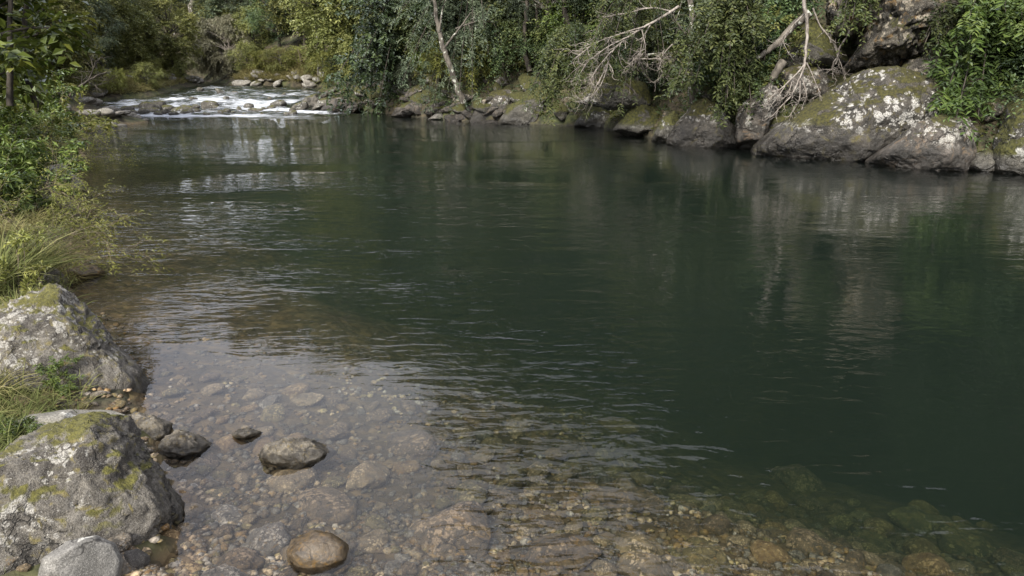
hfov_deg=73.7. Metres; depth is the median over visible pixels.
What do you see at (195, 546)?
gravel
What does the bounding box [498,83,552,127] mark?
boulder
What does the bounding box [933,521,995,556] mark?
river stone
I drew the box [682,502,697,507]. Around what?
river stone
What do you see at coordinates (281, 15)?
tree
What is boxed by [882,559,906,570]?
river stone
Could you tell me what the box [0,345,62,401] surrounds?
grass tuft
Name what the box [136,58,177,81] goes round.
bush
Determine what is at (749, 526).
river stone
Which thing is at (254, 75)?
margin stone
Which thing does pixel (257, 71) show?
margin stone
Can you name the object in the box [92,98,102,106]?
shore stone
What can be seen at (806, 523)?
river stone
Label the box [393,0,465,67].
bush
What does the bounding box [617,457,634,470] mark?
river stone
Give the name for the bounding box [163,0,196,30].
tree
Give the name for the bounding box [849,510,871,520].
river stone
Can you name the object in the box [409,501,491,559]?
river stone
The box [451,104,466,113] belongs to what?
bank stone
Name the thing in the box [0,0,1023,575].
ground
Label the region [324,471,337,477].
river stone
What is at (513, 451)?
river stone
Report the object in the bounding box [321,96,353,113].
boulder
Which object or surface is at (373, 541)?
river stone
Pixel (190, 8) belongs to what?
bare trunk
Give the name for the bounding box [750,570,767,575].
river stone
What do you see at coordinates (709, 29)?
bush
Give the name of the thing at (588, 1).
bush
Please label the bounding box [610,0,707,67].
bush
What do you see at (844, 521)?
river stone
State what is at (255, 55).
bush
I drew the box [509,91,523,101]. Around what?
bank stone
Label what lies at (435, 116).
boulder
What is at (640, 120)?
boulder
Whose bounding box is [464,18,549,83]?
bush
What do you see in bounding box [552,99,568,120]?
bank stone
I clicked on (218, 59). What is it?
bush
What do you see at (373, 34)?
bush
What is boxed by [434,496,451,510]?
river stone
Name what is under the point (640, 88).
boulder
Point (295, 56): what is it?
bush
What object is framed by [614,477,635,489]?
river stone
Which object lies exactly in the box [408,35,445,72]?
bush
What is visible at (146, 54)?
tree
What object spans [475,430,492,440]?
river stone
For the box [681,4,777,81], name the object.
bush
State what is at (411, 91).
bank stone
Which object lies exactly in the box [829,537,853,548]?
river stone
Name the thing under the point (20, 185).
weed
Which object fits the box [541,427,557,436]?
river stone
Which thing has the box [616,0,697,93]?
bush
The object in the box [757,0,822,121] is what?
dead branch
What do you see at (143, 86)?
bank grass
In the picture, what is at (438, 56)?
bush
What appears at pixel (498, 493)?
river stone
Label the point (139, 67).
bush
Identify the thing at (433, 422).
river stone
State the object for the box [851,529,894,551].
river stone
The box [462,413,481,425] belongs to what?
river stone
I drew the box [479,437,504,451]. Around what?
river stone
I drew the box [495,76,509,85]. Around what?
bank stone
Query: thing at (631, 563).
river stone
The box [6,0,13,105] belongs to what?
bare trunk
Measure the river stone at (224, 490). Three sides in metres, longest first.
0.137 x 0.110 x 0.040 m
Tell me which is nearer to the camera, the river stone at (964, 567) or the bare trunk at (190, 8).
the river stone at (964, 567)
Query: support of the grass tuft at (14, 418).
on the ground at (862, 344)
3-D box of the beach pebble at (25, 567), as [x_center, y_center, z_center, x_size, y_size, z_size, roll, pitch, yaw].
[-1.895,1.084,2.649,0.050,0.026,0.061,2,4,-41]
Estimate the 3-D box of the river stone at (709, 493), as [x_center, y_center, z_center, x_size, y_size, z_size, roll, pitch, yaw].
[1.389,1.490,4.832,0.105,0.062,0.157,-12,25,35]
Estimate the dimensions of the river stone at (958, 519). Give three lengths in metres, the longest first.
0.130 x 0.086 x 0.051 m
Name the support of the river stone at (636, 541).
on the ground at (862, 344)
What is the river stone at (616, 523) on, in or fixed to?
on the ground at (862, 344)
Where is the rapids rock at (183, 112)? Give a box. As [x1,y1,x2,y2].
[179,110,191,114]
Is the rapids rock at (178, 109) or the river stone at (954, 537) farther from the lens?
the rapids rock at (178, 109)
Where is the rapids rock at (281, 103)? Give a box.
[270,100,286,109]
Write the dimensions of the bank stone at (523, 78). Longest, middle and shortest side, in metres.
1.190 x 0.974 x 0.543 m
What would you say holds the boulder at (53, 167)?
on the ground at (862, 344)
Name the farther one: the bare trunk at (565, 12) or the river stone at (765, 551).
the bare trunk at (565, 12)
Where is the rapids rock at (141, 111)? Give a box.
[138,108,150,116]
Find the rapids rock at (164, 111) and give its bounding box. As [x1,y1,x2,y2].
[160,109,170,116]
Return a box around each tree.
[0,0,101,121]
[1,0,106,82]
[2,0,105,100]
[15,10,98,88]
[46,0,110,30]
[69,0,126,73]
[69,0,129,68]
[86,0,148,67]
[110,1,163,67]
[119,0,182,63]
[132,0,205,71]
[155,0,189,35]
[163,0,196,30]
[186,0,231,41]
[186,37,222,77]
[188,0,256,53]
[198,0,260,51]
[206,0,272,42]
[221,0,274,37]
[221,0,284,47]
[230,5,273,60]
[241,0,302,47]
[250,0,291,40]
[258,0,331,45]
[279,0,347,63]
[279,0,365,75]
[313,0,372,43]
[315,3,324,83]
[333,0,380,24]
[347,0,419,45]
[398,0,466,45]
[421,0,530,46]
[476,0,570,24]
[478,0,598,71]
[645,0,687,33]
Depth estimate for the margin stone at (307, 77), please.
41.94 m
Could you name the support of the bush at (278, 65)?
on the ground at (862, 344)
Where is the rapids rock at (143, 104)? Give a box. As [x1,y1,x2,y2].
[138,101,161,109]
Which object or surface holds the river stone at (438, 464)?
on the ground at (862, 344)
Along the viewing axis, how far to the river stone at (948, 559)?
4.10 m
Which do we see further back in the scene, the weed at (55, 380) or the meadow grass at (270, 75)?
the meadow grass at (270, 75)
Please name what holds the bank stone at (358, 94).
on the ground at (862, 344)
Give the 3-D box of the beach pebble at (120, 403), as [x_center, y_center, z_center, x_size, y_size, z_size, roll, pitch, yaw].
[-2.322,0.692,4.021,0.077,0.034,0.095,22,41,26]
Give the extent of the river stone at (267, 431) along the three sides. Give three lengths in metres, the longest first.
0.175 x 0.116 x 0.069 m
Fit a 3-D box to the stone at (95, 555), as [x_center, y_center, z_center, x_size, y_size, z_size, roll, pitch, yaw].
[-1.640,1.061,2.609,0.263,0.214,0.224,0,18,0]
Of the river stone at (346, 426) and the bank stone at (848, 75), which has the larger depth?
the bank stone at (848, 75)
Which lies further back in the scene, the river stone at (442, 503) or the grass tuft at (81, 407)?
the grass tuft at (81, 407)
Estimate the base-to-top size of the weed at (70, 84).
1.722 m
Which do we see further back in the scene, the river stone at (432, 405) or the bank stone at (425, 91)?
the bank stone at (425, 91)
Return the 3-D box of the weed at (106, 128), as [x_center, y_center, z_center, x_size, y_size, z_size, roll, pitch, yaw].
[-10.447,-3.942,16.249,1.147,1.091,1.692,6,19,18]
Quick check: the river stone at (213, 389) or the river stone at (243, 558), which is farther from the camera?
the river stone at (213, 389)
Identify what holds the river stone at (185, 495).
on the ground at (862, 344)
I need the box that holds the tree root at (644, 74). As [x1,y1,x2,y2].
[624,52,674,95]
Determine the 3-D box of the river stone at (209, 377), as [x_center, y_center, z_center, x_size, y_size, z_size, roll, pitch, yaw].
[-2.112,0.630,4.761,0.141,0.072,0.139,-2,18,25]
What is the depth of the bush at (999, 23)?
13.73 m
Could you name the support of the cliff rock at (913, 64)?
on the ground at (862, 344)
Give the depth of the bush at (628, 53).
21.68 m
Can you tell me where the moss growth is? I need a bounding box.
[329,25,1018,152]
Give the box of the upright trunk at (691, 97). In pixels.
[645,0,696,103]
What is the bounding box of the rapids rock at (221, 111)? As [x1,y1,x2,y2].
[217,110,227,114]
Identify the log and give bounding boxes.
[737,9,812,111]
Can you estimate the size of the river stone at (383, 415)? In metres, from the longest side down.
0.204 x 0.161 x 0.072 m
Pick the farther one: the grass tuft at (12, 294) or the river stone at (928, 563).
the grass tuft at (12, 294)
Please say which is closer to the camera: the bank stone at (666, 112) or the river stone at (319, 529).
the river stone at (319, 529)
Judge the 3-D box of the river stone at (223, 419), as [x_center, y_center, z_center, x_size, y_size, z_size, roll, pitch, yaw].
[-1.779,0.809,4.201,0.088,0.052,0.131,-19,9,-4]
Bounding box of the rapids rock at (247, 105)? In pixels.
[243,103,253,109]
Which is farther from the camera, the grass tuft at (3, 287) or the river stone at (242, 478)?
the grass tuft at (3, 287)
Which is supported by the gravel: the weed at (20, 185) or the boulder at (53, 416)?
the boulder at (53, 416)
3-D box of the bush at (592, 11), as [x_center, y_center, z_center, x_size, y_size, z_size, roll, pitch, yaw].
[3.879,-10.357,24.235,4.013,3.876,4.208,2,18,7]
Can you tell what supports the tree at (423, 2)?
on the ground at (862, 344)
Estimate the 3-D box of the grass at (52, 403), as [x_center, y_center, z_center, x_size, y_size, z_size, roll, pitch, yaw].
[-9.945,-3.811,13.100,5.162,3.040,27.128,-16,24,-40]
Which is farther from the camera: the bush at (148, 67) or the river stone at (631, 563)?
the bush at (148, 67)
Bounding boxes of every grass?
[0,145,122,451]
[68,55,203,96]
[230,46,333,81]
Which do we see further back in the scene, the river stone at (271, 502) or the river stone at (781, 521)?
the river stone at (781, 521)
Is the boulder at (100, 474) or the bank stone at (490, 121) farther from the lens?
the bank stone at (490, 121)
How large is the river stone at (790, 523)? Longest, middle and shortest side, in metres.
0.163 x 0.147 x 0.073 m
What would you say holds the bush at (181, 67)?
on the ground at (862, 344)
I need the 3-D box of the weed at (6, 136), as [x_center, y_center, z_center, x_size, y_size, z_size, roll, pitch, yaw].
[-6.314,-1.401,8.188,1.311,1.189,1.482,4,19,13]
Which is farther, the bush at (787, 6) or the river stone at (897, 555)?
the bush at (787, 6)
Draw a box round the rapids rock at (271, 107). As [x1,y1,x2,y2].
[266,105,275,108]
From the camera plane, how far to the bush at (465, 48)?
25.34 m
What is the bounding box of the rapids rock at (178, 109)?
[171,106,184,112]
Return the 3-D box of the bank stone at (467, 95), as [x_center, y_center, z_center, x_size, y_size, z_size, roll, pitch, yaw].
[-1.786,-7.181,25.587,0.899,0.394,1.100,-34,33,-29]
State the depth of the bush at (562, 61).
20.27 m
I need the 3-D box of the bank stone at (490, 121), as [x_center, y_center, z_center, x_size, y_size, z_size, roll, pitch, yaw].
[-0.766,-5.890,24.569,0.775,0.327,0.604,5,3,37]
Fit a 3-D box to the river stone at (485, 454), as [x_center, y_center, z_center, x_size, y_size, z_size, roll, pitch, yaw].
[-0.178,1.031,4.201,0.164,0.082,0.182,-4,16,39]
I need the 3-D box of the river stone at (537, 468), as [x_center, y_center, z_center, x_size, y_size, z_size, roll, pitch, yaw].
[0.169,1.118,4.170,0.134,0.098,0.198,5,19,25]
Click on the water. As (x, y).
(390, 123)
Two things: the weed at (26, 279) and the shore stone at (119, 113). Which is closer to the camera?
the weed at (26, 279)
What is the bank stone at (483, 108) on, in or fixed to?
on the ground at (862, 344)
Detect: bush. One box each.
[61,63,93,84]
[87,64,128,91]
[127,61,166,89]
[132,59,162,76]
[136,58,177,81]
[157,55,190,70]
[161,53,198,77]
[188,13,261,82]
[223,40,263,70]
[235,49,273,69]
[247,48,283,72]
[259,45,296,72]
[281,44,315,68]
[284,48,306,63]
[300,59,316,75]
[306,49,352,89]
[318,0,429,128]
[322,51,346,81]
[324,19,372,82]
[341,39,364,58]
[348,5,421,66]
[354,55,385,82]
[370,19,419,83]
[381,0,503,136]
[384,9,429,78]
[390,61,425,92]
[392,35,425,75]
[392,42,411,76]
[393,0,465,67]
[406,0,480,54]
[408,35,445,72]
[412,55,458,86]
[413,27,500,92]
[420,0,484,43]
[431,18,487,83]
[437,9,504,69]
[441,30,473,72]
[442,0,511,65]
[454,0,558,68]
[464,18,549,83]
[492,23,544,70]
[510,2,568,47]
[512,17,599,125]
[528,0,621,75]
[533,17,590,58]
[551,1,592,21]
[562,0,683,119]
[570,0,624,35]
[574,0,626,54]
[590,11,671,101]
[592,14,658,78]
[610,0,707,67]
[612,1,675,55]
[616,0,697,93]
[647,1,766,86]
[648,40,694,63]
[649,0,706,74]
[654,0,781,128]
[665,0,766,67]
[673,25,793,106]
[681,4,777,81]
[694,5,823,117]
[753,0,824,74]
[826,0,881,53]
[911,0,973,67]
[919,0,1023,145]
[973,17,1023,133]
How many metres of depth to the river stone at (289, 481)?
3.56 m
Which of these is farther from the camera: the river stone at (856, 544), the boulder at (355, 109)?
the boulder at (355, 109)
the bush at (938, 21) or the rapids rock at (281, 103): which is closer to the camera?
the bush at (938, 21)
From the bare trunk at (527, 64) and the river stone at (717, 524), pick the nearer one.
the river stone at (717, 524)
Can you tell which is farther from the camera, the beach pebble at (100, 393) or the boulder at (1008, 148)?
the boulder at (1008, 148)
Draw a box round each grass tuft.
[0,204,33,236]
[0,204,108,295]
[0,210,95,297]
[0,224,96,267]
[0,230,103,286]
[0,278,41,303]
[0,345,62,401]
[0,382,55,418]
[0,397,39,420]
[1,211,49,236]
[1,401,46,427]
[3,200,75,224]
[4,390,61,412]
[25,256,104,289]
[66,397,96,409]
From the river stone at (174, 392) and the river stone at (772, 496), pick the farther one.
the river stone at (772, 496)
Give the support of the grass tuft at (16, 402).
on the ground at (862, 344)
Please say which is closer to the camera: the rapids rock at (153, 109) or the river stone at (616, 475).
the river stone at (616, 475)
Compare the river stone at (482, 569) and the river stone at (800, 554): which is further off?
the river stone at (800, 554)
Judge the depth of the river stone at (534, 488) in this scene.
3.78 m
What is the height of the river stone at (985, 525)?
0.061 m
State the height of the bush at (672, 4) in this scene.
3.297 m
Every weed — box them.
[0,72,68,112]
[0,80,55,138]
[0,102,40,141]
[0,106,49,177]
[0,111,87,161]
[0,125,47,211]
[0,128,92,187]
[0,156,84,216]
[0,172,47,213]
[0,227,45,301]
[0,413,42,447]
[1,57,77,109]
[2,94,85,148]
[3,136,55,165]
[11,73,87,129]
[16,85,69,113]
[17,259,53,297]
[20,273,104,321]
[31,75,89,119]
[31,271,44,290]
[31,353,85,397]
[45,93,119,131]
[54,98,118,137]
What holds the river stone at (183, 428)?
on the ground at (862, 344)
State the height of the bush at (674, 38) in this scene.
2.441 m
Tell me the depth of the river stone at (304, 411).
4.41 m
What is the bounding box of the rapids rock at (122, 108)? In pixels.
[119,106,134,110]
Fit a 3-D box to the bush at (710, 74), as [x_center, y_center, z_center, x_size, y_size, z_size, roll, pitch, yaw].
[5.853,-5.689,17.757,3.410,2.827,3.661,15,23,38]
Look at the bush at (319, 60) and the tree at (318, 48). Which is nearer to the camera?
the bush at (319, 60)
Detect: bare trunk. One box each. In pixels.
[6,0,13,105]
[20,1,38,107]
[188,0,194,12]
[522,0,531,72]
[534,8,537,68]
[561,0,569,26]
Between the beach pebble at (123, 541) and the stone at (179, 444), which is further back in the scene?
the stone at (179, 444)
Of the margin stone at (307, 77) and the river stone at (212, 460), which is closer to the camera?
the river stone at (212, 460)
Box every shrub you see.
[0,75,87,171]
[0,159,177,285]
[5,88,142,171]
[10,129,109,230]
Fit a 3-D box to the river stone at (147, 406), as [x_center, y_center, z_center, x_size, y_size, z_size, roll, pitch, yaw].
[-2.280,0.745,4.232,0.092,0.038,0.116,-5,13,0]
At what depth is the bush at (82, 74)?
34.33 m
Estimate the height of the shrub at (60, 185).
1.471 m
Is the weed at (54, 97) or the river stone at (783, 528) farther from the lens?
the weed at (54, 97)
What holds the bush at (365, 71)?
on the ground at (862, 344)
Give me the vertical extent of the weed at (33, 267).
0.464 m
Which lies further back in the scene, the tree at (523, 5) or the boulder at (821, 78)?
the tree at (523, 5)
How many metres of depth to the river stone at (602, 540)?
3.31 m
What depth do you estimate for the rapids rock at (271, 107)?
31.30 m
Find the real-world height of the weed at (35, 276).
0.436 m
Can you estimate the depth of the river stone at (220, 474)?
3.57 m
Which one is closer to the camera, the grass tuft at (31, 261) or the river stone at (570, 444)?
the river stone at (570, 444)
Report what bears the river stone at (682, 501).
on the ground at (862, 344)
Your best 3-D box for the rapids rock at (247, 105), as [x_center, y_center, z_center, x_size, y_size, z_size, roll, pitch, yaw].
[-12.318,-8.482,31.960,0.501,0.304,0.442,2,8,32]
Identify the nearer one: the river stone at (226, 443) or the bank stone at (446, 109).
the river stone at (226, 443)
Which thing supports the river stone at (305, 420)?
on the ground at (862, 344)
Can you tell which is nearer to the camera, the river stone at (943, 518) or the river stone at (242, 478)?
the river stone at (242, 478)
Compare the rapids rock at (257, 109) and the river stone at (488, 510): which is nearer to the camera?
the river stone at (488, 510)
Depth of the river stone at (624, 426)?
5.73 m
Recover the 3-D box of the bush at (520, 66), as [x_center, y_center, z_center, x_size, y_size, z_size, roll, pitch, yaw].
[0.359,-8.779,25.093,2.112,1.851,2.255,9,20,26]
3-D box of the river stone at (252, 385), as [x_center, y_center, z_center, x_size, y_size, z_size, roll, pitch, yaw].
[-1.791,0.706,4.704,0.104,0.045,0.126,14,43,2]
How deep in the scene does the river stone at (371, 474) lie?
3.67 m
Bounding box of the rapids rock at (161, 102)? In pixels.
[153,100,166,105]
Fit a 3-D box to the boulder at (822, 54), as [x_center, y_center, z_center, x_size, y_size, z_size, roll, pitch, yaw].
[7.556,-6.083,17.095,1.752,1.200,1.704,0,18,0]
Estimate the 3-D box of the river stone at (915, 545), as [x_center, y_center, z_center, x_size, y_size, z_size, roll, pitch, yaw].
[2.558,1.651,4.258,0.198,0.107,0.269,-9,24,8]
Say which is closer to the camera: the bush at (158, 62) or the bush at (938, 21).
the bush at (938, 21)
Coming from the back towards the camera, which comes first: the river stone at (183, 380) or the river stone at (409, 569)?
the river stone at (183, 380)
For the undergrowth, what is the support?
on the ground at (862, 344)
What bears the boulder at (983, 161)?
on the ground at (862, 344)
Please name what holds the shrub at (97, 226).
on the ground at (862, 344)
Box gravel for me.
[51,312,1023,575]
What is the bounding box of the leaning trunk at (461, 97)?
[432,0,502,103]
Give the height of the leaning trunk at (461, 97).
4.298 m
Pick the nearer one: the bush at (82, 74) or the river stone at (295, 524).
the river stone at (295, 524)
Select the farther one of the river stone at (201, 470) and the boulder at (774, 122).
the boulder at (774, 122)
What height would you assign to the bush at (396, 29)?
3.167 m
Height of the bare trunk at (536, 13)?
2.178 m
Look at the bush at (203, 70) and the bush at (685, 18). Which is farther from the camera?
the bush at (203, 70)
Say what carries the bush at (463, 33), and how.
on the ground at (862, 344)
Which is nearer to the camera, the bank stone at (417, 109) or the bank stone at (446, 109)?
the bank stone at (446, 109)
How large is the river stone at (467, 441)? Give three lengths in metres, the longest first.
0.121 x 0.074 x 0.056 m
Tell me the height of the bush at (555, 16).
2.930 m
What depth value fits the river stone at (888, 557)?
3.67 m
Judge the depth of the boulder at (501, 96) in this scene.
24.52 m
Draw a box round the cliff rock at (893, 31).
[839,0,962,74]
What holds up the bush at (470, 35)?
on the ground at (862, 344)
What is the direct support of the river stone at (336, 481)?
on the ground at (862, 344)
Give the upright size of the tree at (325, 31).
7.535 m
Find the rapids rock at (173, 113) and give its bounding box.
[168,111,179,115]
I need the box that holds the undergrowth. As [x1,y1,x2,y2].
[315,0,1023,150]
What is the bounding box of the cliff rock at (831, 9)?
[825,0,866,37]
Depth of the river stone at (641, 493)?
3.91 m
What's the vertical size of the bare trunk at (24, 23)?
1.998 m
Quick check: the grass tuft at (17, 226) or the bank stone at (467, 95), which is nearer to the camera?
the grass tuft at (17, 226)
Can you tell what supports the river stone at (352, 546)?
on the ground at (862, 344)
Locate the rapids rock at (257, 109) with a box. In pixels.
[251,108,262,111]
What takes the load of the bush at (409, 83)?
on the ground at (862, 344)
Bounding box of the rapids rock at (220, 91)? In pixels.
[215,88,224,95]
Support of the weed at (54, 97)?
on the ground at (862, 344)
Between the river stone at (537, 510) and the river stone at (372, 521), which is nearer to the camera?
the river stone at (372, 521)
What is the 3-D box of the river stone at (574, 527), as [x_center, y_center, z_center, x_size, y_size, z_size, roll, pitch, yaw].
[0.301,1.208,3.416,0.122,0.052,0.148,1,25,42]
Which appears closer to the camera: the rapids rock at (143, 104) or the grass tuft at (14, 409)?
the grass tuft at (14, 409)
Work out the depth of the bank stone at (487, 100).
24.48 m
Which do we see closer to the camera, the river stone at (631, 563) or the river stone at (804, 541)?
the river stone at (631, 563)
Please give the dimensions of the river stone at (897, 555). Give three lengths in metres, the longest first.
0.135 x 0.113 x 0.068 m
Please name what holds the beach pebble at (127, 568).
on the gravel
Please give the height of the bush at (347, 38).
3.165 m
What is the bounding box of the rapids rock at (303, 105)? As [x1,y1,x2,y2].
[291,101,308,114]
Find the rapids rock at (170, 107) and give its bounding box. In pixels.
[161,105,174,109]
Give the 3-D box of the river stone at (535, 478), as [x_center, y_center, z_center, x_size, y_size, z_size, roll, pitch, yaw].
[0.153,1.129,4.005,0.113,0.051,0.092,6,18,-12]
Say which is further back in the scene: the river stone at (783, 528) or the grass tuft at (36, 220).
the grass tuft at (36, 220)
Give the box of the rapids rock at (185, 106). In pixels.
[180,104,195,109]
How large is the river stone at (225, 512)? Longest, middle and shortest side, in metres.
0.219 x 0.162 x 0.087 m
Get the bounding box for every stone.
[38,535,123,575]
[65,263,106,279]
[73,109,100,118]
[78,96,96,103]
[89,88,107,96]
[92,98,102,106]
[98,108,115,117]
[110,106,120,111]
[115,111,125,116]
[123,110,131,114]
[124,548,150,568]
[127,412,172,440]
[142,403,151,409]
[158,371,172,377]
[158,429,212,460]
[161,414,173,420]
[161,529,183,545]
[162,387,184,396]
[163,459,172,463]
[172,426,188,431]
[175,522,194,532]
[176,488,191,503]
[177,377,189,384]
[178,556,200,572]
[184,502,204,517]
[186,415,200,423]
[196,464,211,474]
[198,408,214,418]
[199,372,220,382]
[200,564,250,575]
[201,383,224,395]
[202,454,219,467]
[210,487,232,499]
[211,504,242,525]
[212,470,229,479]
[213,524,232,537]
[214,434,249,452]
[215,415,229,424]
[216,547,265,569]
[232,427,262,439]
[234,378,243,382]
[235,80,243,85]
[235,473,250,484]
[238,459,253,469]
[240,404,258,411]
[241,80,250,85]
[241,514,257,523]
[242,388,265,401]
[245,522,290,557]
[246,383,260,390]
[251,73,260,78]
[252,69,265,74]
[252,82,262,85]
[252,436,273,456]
[256,426,273,439]
[258,437,336,469]
[259,394,282,408]
[260,403,284,422]
[260,498,280,506]
[266,467,316,493]
[273,80,281,87]
[278,567,299,575]
[280,544,290,565]
[283,382,310,396]
[286,530,350,574]
[287,432,306,437]
[289,518,304,530]
[290,392,324,406]
[297,410,308,414]
[297,486,357,525]
[300,75,311,79]
[302,417,308,424]
[307,82,316,87]
[308,528,324,531]
[310,572,330,575]
[312,76,321,82]
[319,87,336,97]
[321,394,342,407]
[322,426,350,438]
[322,476,346,487]
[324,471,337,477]
[331,557,351,575]
[334,422,350,430]
[336,403,350,410]
[337,532,357,541]
[338,448,357,461]
[345,460,389,489]
[346,542,355,552]
[346,565,369,575]
[352,401,362,407]
[354,86,371,98]
[356,529,389,553]
[357,408,365,415]
[363,514,388,529]
[366,93,383,102]
[366,401,379,410]
[366,408,392,422]
[372,501,385,510]
[384,559,402,575]
[386,429,436,460]
[390,501,412,511]
[392,460,419,473]
[399,95,409,101]
[399,474,411,485]
[400,398,419,413]
[400,563,417,575]
[401,86,408,94]
[404,102,422,112]
[405,85,424,96]
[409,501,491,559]
[410,92,422,103]
[414,104,421,114]
[416,501,430,508]
[422,89,435,97]
[424,107,433,114]
[424,400,439,409]
[424,419,437,425]
[429,103,439,110]
[430,459,447,469]
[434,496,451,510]
[435,430,450,438]
[438,101,446,105]
[440,106,451,112]
[441,87,454,94]
[443,476,461,487]
[444,114,457,125]
[450,101,464,106]
[450,451,464,461]
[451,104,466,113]
[451,427,474,437]
[452,90,475,101]
[453,482,486,503]
[457,464,472,473]
[458,437,472,445]
[461,110,471,117]
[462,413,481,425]
[471,98,490,112]
[471,562,493,575]
[473,445,494,463]
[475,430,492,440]
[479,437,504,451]
[480,96,492,103]
[482,107,497,115]
[482,120,498,128]
[482,476,492,484]
[484,506,492,514]
[490,488,518,501]
[492,109,502,116]
[493,82,501,90]
[494,550,510,563]
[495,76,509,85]
[495,475,525,489]
[498,571,509,575]
[501,430,508,436]
[501,446,522,456]
[504,417,534,436]
[505,464,526,476]
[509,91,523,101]
[514,444,525,450]
[516,524,537,537]
[516,567,528,575]
[518,73,544,91]
[523,505,543,520]
[525,533,601,569]
[527,461,550,476]
[528,475,546,483]
[529,485,542,493]
[532,516,564,528]
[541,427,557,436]
[542,448,566,461]
[546,498,556,508]
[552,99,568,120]
[553,468,577,479]
[554,484,564,492]
[559,438,587,455]
[560,459,582,471]
[563,520,582,534]
[567,481,579,488]
[568,491,581,499]
[570,72,597,87]
[579,506,608,526]
[582,482,599,489]
[585,487,643,515]
[589,559,616,575]
[592,467,605,475]
[593,535,612,547]
[594,448,614,463]
[598,417,639,435]
[606,464,624,472]
[610,471,630,480]
[611,519,625,528]
[612,531,664,556]
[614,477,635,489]
[616,551,673,575]
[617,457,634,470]
[627,487,653,501]
[629,472,653,485]
[641,495,664,511]
[652,475,668,488]
[662,110,678,116]
[668,485,695,495]
[668,493,702,507]
[668,557,691,572]
[671,499,685,503]
[679,519,698,533]
[680,541,732,575]
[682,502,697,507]
[688,537,707,544]
[695,86,717,98]
[700,514,731,535]
[701,505,715,514]
[702,498,723,510]
[703,489,715,497]
[710,97,731,113]
[717,511,734,523]
[725,509,747,520]
[726,535,750,546]
[730,518,740,522]
[736,520,755,532]
[741,489,761,496]
[745,503,764,512]
[750,539,792,563]
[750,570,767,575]
[759,521,788,532]
[764,490,787,507]
[769,464,826,491]
[770,529,785,535]
[772,519,786,524]
[783,518,808,529]
[785,527,832,554]
[789,550,805,559]
[794,566,807,575]
[797,519,812,528]
[800,559,811,569]
[810,529,828,539]
[816,570,833,575]
[821,75,842,95]
[828,514,853,529]
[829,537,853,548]
[829,561,860,575]
[839,73,851,80]
[844,550,866,568]
[847,498,860,506]
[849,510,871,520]
[849,541,863,549]
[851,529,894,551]
[860,542,882,553]
[861,517,894,537]
[861,550,884,565]
[876,563,901,575]
[877,554,898,562]
[882,551,902,561]
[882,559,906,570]
[888,507,940,532]
[901,552,956,575]
[902,537,941,556]
[904,571,915,575]
[907,499,939,514]
[933,515,952,521]
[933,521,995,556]
[942,557,957,562]
[948,560,976,574]
[951,515,971,524]
[961,78,986,106]
[973,97,1009,121]
[974,125,985,136]
[976,520,992,530]
[981,103,1004,112]
[990,548,1023,567]
[1000,564,1022,573]
[1001,547,1023,557]
[1003,81,1023,101]
[1009,572,1023,575]
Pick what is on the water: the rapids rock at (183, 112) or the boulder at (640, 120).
the rapids rock at (183, 112)
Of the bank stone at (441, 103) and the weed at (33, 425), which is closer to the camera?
the weed at (33, 425)
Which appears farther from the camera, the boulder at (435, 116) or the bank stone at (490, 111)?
the boulder at (435, 116)
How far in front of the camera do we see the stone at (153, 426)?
3.83 m
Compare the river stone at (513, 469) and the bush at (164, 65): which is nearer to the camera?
the river stone at (513, 469)
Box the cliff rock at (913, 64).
[902,45,973,87]
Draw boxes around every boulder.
[0,283,152,393]
[0,411,184,574]
[18,409,124,433]
[29,264,72,285]
[37,193,76,217]
[38,163,85,191]
[302,93,319,108]
[311,97,333,112]
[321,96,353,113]
[342,105,362,112]
[391,107,413,117]
[428,114,442,119]
[454,105,472,120]
[469,87,515,122]
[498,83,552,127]
[574,106,614,130]
[577,75,651,110]
[613,104,661,139]
[651,110,679,144]
[666,98,740,155]
[735,83,782,144]
[738,115,790,150]
[750,66,943,175]
[773,20,848,67]
[777,64,830,100]
[865,113,977,176]
[969,149,994,173]
[992,94,1023,182]
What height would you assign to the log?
2.794 m
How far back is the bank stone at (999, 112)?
13.71 m
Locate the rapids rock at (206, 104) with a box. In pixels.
[201,100,219,109]
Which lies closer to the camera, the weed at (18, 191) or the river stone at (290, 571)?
the river stone at (290, 571)
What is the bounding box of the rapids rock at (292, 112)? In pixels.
[289,110,297,116]
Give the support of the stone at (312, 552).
on the gravel
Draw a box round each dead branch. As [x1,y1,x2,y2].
[65,53,121,103]
[554,0,681,115]
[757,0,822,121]
[812,0,858,86]
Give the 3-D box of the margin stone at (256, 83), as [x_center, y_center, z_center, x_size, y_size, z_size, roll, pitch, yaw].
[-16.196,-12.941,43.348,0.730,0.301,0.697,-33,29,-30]
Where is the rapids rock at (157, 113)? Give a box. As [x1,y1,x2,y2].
[153,111,162,116]
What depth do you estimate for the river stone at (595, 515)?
3.53 m
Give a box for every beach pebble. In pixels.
[4,556,19,566]
[12,395,33,406]
[16,563,31,571]
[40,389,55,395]
[90,390,106,397]
[107,532,131,552]
[110,400,125,408]
[121,552,135,575]
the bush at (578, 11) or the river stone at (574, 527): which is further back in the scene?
the bush at (578, 11)
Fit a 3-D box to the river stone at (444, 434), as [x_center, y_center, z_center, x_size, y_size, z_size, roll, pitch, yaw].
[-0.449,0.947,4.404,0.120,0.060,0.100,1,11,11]
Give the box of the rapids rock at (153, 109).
[147,107,159,113]
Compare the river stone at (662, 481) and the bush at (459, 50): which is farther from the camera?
the bush at (459, 50)
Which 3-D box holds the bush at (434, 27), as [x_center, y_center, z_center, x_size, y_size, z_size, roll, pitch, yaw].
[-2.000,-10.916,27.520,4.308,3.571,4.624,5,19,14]
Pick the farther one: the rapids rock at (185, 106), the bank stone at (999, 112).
the rapids rock at (185, 106)

